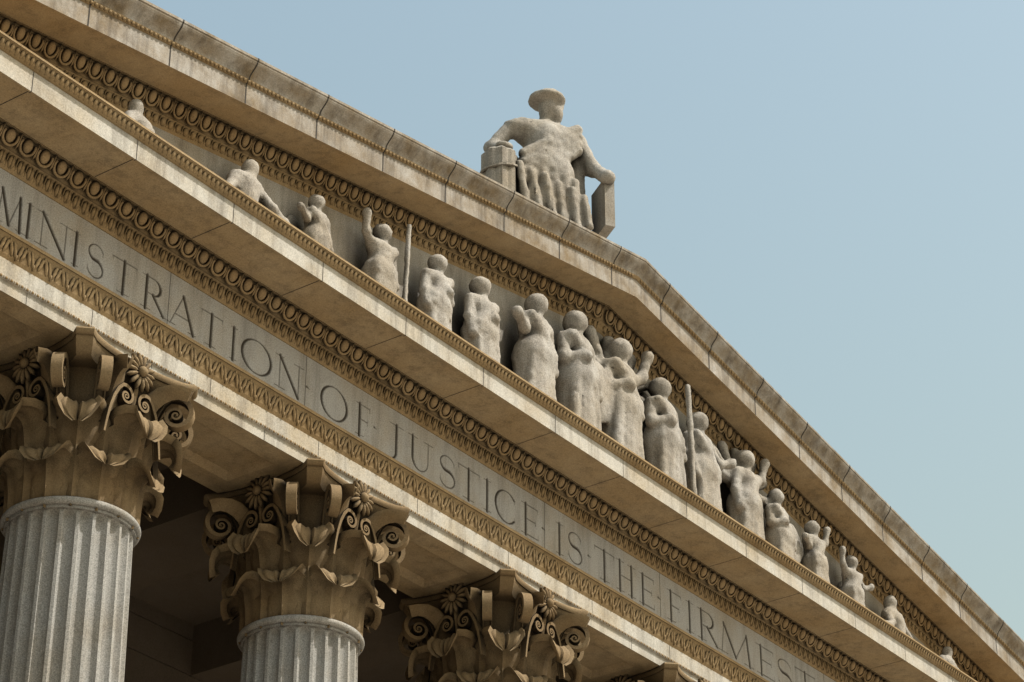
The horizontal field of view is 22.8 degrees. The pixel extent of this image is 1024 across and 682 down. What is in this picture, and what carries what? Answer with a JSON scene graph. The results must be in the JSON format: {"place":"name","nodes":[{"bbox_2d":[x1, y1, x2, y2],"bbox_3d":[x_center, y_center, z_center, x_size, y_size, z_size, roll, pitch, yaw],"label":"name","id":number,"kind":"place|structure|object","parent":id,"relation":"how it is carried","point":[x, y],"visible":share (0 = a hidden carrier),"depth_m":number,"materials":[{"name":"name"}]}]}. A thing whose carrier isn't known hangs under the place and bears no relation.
{"place":"outdoors","nodes":[
{"label":"outdoors","id":0,"kind":"place"},
{"bbox_2d":[0,225,769,681],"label":"decorative molding","id":1,"kind":"structure","parent":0,"point":[184,339],"depth_m":36.07,"materials":[{"name":"beige stone"}]},
{"bbox_2d":[0,30,976,681],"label":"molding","id":2,"kind":"structure","parent":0,"point":[384,288],"depth_m":36.92,"materials":[{"name":"beige stone"}]},
{"bbox_2d":[0,72,33,104],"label":"masonry joint","id":3,"kind":"object","parent":2,"relation":"attached to","point":[23,93],"visible":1,"depth_m":31.51,"materials":[{"name":"grey stone"}]},
{"bbox_2d":[95,142,137,176],"bbox_3d":[-5.131,-2.353,32.962,0.743,0.303,0.012,-20,-36,31],"label":"masonry joint","id":4,"kind":"object","parent":2,"relation":"attached to","point":[123,163],"visible":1,"depth_m":32.82,"materials":[{"name":"grey stone"}]},
{"bbox_2d":[193,210,233,237],"bbox_3d":[-4.030,-1.603,34.260,0.743,0.303,0.012,-20,-36,31],"label":"masonry joint","id":5,"kind":"object","parent":2,"relation":"attached to","point":[219,226],"visible":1,"depth_m":34.11,"materials":[{"name":"grey stone"}]},
{"bbox_2d":[282,263,323,295],"bbox_3d":[-2.929,-0.854,35.558,0.743,0.303,0.012,-20,-36,31],"label":"masonry joint","id":6,"kind":"object","parent":2,"relation":"attached to","point":[307,285],"visible":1,"depth_m":35.45,"materials":[{"name":"grey stone"}]},
{"bbox_2d":[0,117,889,681],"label":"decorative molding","id":7,"kind":"structure","parent":2,"relation":"attached to","point":[176,253],"depth_m":37.22,"materials":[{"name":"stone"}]},
{"bbox_2d":[0,147,857,681],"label":"molding","id":8,"kind":"structure","parent":7,"relation":"attached to","point":[300,339],"depth_m":37.66,"materials":[{"name":"beige stone"}]},
{"bbox_2d":[0,123,885,681],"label":"egg ornament","id":9,"kind":"object","parent":7,"relation":"attached to","point":[300,321],"visible":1,"depth_m":37.70,"materials":[{"name":"beige stone"}]},
{"bbox_2d":[445,368,483,397],"bbox_3d":[-0.727,0.645,38.155,0.743,0.303,0.012,-20,-36,31],"label":"masonry joint","id":10,"kind":"object","parent":2,"relation":"attached to","point":[473,387],"visible":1,"depth_m":38.00,"materials":[{"name":"grey stone"}]},
{"bbox_2d":[0,50,958,681],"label":"cornice","id":11,"kind":"structure","parent":2,"relation":"attached to","point":[54,129],"depth_m":37.22,"materials":[{"name":"beige stone"}]},
{"bbox_2d":[0,37,971,681],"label":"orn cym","id":12,"kind":"object","parent":2,"relation":"on","point":[590,431],"visible":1,"depth_m":37.41,"materials":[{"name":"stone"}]},
{"bbox_2d":[122,111,926,647],"bbox_3d":[1.487,1.142,42.638,0.001,3.100,36.364,-20,-36,31],"label":"tympanum","id":13,"kind":"object","parent":2,"relation":"on","point":[348,241],"visible":0.21,"depth_m":39.22,"materials":[{"name":"stone"}]},
{"bbox_2d":[0,0,634,305],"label":"soffit","id":14,"kind":"structure","parent":13,"relation":"attached to","point":[64,28],"depth_m":36.73,"materials":[{"name":"stone"}]},
{"bbox_2d":[0,12,608,332],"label":"decorative molding","id":15,"kind":"structure","parent":14,"relation":"attached to","point":[181,122],"depth_m":37.13,"materials":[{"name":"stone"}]},
{"bbox_2d":[0,15,604,317],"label":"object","id":16,"kind":"object","parent":15,"relation":"attached to","point":[228,134],"visible":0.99,"depth_m":37.01,"materials":[{"name":"beige stone"}]},
{"bbox_2d":[53,65,598,327],"bbox_3d":[-3.555,-2.480,36.709,0.074,2.906,16.944,-20,-36,31],"label":"ornament leaf","id":17,"kind":"object","parent":15,"relation":"attached to","point":[162,120],"visible":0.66,"depth_m":37.45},
{"bbox_2d":[610,297,1023,681],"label":"soffit","id":18,"kind":"structure","parent":13,"relation":"attached to","point":[667,345],"depth_m":47.09,"materials":[{"name":"stone"}]},
{"bbox_2d":[599,306,994,681],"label":"decorative molding","id":19,"kind":"structure","parent":18,"relation":"attached to","point":[769,482],"depth_m":47.26,"materials":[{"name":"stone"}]},
{"bbox_2d":[603,326,961,670],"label":"molding","id":20,"kind":"structure","parent":19,"relation":"attached to","point":[788,506],"depth_m":47.38,"materials":[{"name":"beige stone"}]},
{"bbox_2d":[605,310,990,681],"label":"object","id":21,"kind":"object","parent":19,"relation":"attached to","point":[812,514],"visible":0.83,"depth_m":47.30,"materials":[{"name":"beige stone"}]},
{"bbox_2d":[519,416,555,443],"bbox_3d":[0.374,1.395,39.453,0.743,0.303,0.012,-20,-36,31],"label":"masonry joint","id":22,"kind":"object","parent":2,"relation":"attached to","point":[548,433],"visible":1,"depth_m":39.30,"materials":[{"name":"grey stone"}]},
{"bbox_2d":[124,99,959,669],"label":"tympanum relief sculpture","id":23,"kind":"object","parent":2,"relation":"on","point":[580,371],"visible":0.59,"depth_m":41.96,"materials":[{"name":"beige stone"}]},
{"bbox_2d":[147,0,1023,640],"label":"sky","id":24,"kind":"structure","parent":0,"point":[836,187],"materials":[{"name":"blue"}]},
{"bbox_2d":[636,260,1023,679],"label":"raking cornice","id":25,"kind":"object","parent":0,"point":[707,332],"visible":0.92,"depth_m":47.09,"materials":[{"name":"stone"}]},
{"bbox_2d":[660,284,670,320],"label":"masonry joint","id":26,"kind":"object","parent":25,"relation":"attached to","point":[663,299],"visible":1,"depth_m":43.84,"materials":[{"name":"grey stone"}]},
{"bbox_2d":[708,334,717,368],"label":"masonry joint","id":27,"kind":"object","parent":25,"relation":"attached to","point":[710,349],"visible":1,"depth_m":44.78,"materials":[{"name":"grey stone"}]},
{"bbox_2d":[799,422,807,455],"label":"masonry joint","id":28,"kind":"object","parent":25,"relation":"attached to","point":[801,438],"visible":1,"depth_m":46.65,"materials":[{"name":"grey stone"}]},
{"bbox_2d":[636,276,1023,666],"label":"cornice molding","id":29,"kind":"object","parent":25,"relation":"attached to","point":[659,302],"visible":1,"depth_m":47.17,"materials":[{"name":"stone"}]},
{"label":"ground","id":30,"kind":"structure","parent":0,"visible":0},
{"bbox_2d":[124,595,201,681],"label":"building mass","id":31,"kind":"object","parent":30,"relation":"on","point":[159,645],"depth_m":41.63,"materials":[{"name":"stone"}]},
{"bbox_2d":[0,461,568,681],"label":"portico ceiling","id":32,"kind":"structure","parent":31,"relation":"attached to","point":[170,566],"depth_m":40.74,"materials":[{"name":"stone"}]},
{"bbox_2d":[36,0,645,296],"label":"raking cornice","id":33,"kind":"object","parent":31,"relation":"on","point":[167,24],"visible":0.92,"depth_m":37.58,"materials":[{"name":"stone"}]},
{"bbox_2d":[87,0,93,25],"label":"masonry joint","id":34,"kind":"object","parent":33,"relation":"attached to","point":[89,13],"visible":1,"depth_m":33.22,"materials":[{"name":"grey stone"}]},
{"bbox_2d":[169,19,184,65],"bbox_3d":[-4.560,-4.040,34.439,0.260,0.709,0.024,-20,-36,31],"label":"masonry joint","id":35,"kind":"object","parent":33,"relation":"attached to","point":[174,40],"visible":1,"depth_m":34.49,"materials":[{"name":"grey stone"}]},
{"bbox_2d":[245,58,259,103],"bbox_3d":[-3.660,-3.644,35.626,0.260,0.709,0.024,-20,-36,31],"label":"masonry joint","id":36,"kind":"object","parent":33,"relation":"attached to","point":[249,79],"visible":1,"depth_m":35.67,"materials":[{"name":"grey stone"}]},
{"bbox_2d":[316,94,329,138],"bbox_3d":[-2.760,-3.249,36.812,0.260,0.709,0.024,-20,-36,31],"label":"masonry joint","id":37,"kind":"object","parent":33,"relation":"attached to","point":[320,114],"visible":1,"depth_m":36.86,"materials":[{"name":"grey stone"}]},
{"bbox_2d":[80,0,637,279],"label":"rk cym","id":38,"kind":"object","parent":33,"relation":"attached to","point":[635,277],"visible":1,"depth_m":37.30,"materials":[{"name":"stone"}]},
{"bbox_2d":[85,0,633,275],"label":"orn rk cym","id":39,"kind":"object","parent":38,"relation":"attached to","point":[288,101],"visible":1,"depth_m":37.24,"materials":[{"name":"stone"}]},
{"bbox_2d":[382,129,394,170],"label":"masonry joint","id":40,"kind":"object","parent":33,"relation":"attached to","point":[386,148],"visible":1,"depth_m":38.04,"materials":[{"name":"grey stone"}]},
{"bbox_2d":[445,161,456,201],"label":"masonry joint","id":41,"kind":"object","parent":33,"relation":"attached to","point":[448,180],"visible":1,"depth_m":39.22,"materials":[{"name":"grey stone"}]},
{"bbox_2d":[504,191,514,231],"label":"masonry joint","id":42,"kind":"object","parent":33,"relation":"attached to","point":[506,210],"visible":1,"depth_m":40.40,"materials":[{"name":"grey stone"}]},
{"bbox_2d":[480,145,614,237],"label":"statue attributes","id":43,"kind":"object","parent":33,"relation":"on","point":[499,165],"visible":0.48,"depth_m":44.38,"materials":[{"name":"stone"}]},
{"bbox_2d":[559,219,569,258],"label":"masonry joint","id":44,"kind":"object","parent":33,"relation":"attached to","point":[561,237],"visible":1,"depth_m":41.59,"materials":[{"name":"grey stone"}]},
{"bbox_2d":[611,246,621,282],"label":"masonry joint","id":45,"kind":"object","parent":33,"relation":"attached to","point":[614,262],"visible":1,"depth_m":42.78,"materials":[{"name":"grey stone"}]},
{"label":"statue plinth","id":46,"kind":"object","parent":33,"relation":"on","visible":0},
{"bbox_2d":[483,88,615,230],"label":"apex statue","id":47,"kind":"object","parent":46,"relation":"on","point":[556,162],"visible":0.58,"depth_m":44.85,"materials":[{"name":"stone"}]},
{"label":"steps","id":48,"kind":"object","parent":30,"relation":"on","visible":0},
{"bbox_2d":[0,496,140,681],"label":"shaft","id":49,"kind":"object","parent":48,"relation":"on","point":[65,577],"visible":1,"depth_m":31.24,"materials":[{"name":"stone"}]},
{"bbox_2d":[0,326,197,539],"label":"capital","id":50,"kind":"object","parent":49,"relation":"on","point":[83,409],"visible":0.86,"depth_m":32.20,"materials":[{"name":"stone"}]},
{"bbox_2d":[237,614,364,681],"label":"shaft","id":51,"kind":"object","parent":48,"relation":"on","point":[293,648],"visible":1,"depth_m":34.72,"materials":[{"name":"stone"}]},
{"bbox_2d":[201,458,409,651],"bbox_3d":[-2.946,3.294,35.987,2.856,2.302,2.856,-20,-36,31],"label":"capital","id":52,"kind":"object","parent":51,"relation":"on","point":[306,537],"visible":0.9,"depth_m":35.38,"materials":[{"name":"stone"}]},
{"bbox_3d":[-0.282,12.309,34.970,2.540,14.650,2.540,-15,-33,25],"label":"shaft","id":53,"kind":"object","parent":48,"relation":"on","visible":0},
{"bbox_2d":[398,568,590,681],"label":"capital","id":54,"kind":"object","parent":53,"relation":"on","point":[504,625],"visible":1,"depth_m":38.63,"materials":[{"name":"stone"}]},
{"bbox_3d":[2.382,14.122,38.110,2.540,14.650,2.540,-15,-33,25],"label":"shaft","id":55,"kind":"object","parent":48,"relation":"on","visible":0},
{"bbox_2d":[611,662,707,681],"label":"capital","id":56,"kind":"object","parent":55,"relation":"on","point":[668,672],"visible":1,"depth_m":41.76,"materials":[{"name":"stone"}]},
{"bbox_3d":[-8.275,6.869,25.547,2.540,14.650,2.540,-15,-33,25],"label":"shaft","id":57,"kind":"object","parent":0,"visible":0},
{"bbox_3d":[-8.275,-0.333,29.705,2.856,2.302,2.856,-20,-36,31],"label":"capital","id":58,"kind":"object","parent":57,"relation":"on","visible":0},
{"bbox_2d":[0,290,659,681],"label":"architrave soffit","id":59,"kind":"structure","parent":58,"relation":"on","point":[222,454],"depth_m":35.72,"materials":[{"name":"beige stone"}]},
{"bbox_2d":[0,256,730,681],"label":"architrave","id":60,"kind":"object","parent":59,"relation":"attached to","point":[82,312],"visible":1,"depth_m":35.75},
{"bbox_2d":[0,237,758,681],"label":"heart ornament","id":61,"kind":"object","parent":59,"relation":"attached to","point":[366,459],"visible":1,"depth_m":36.40,"materials":[{"name":"stone"}]},
{"bbox_2d":[0,168,835,681],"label":"frieze","id":62,"kind":"object","parent":59,"relation":"attached to","point":[30,214],"visible":1,"depth_m":36.99,"materials":[{"name":"stone"}]},
{"bbox_2d":[167,276,823,676],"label":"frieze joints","id":63,"kind":"object","parent":62,"relation":"attached to","point":[305,390],"visible":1,"depth_m":39.98,"materials":[{"name":"grey stone"}]}
]}

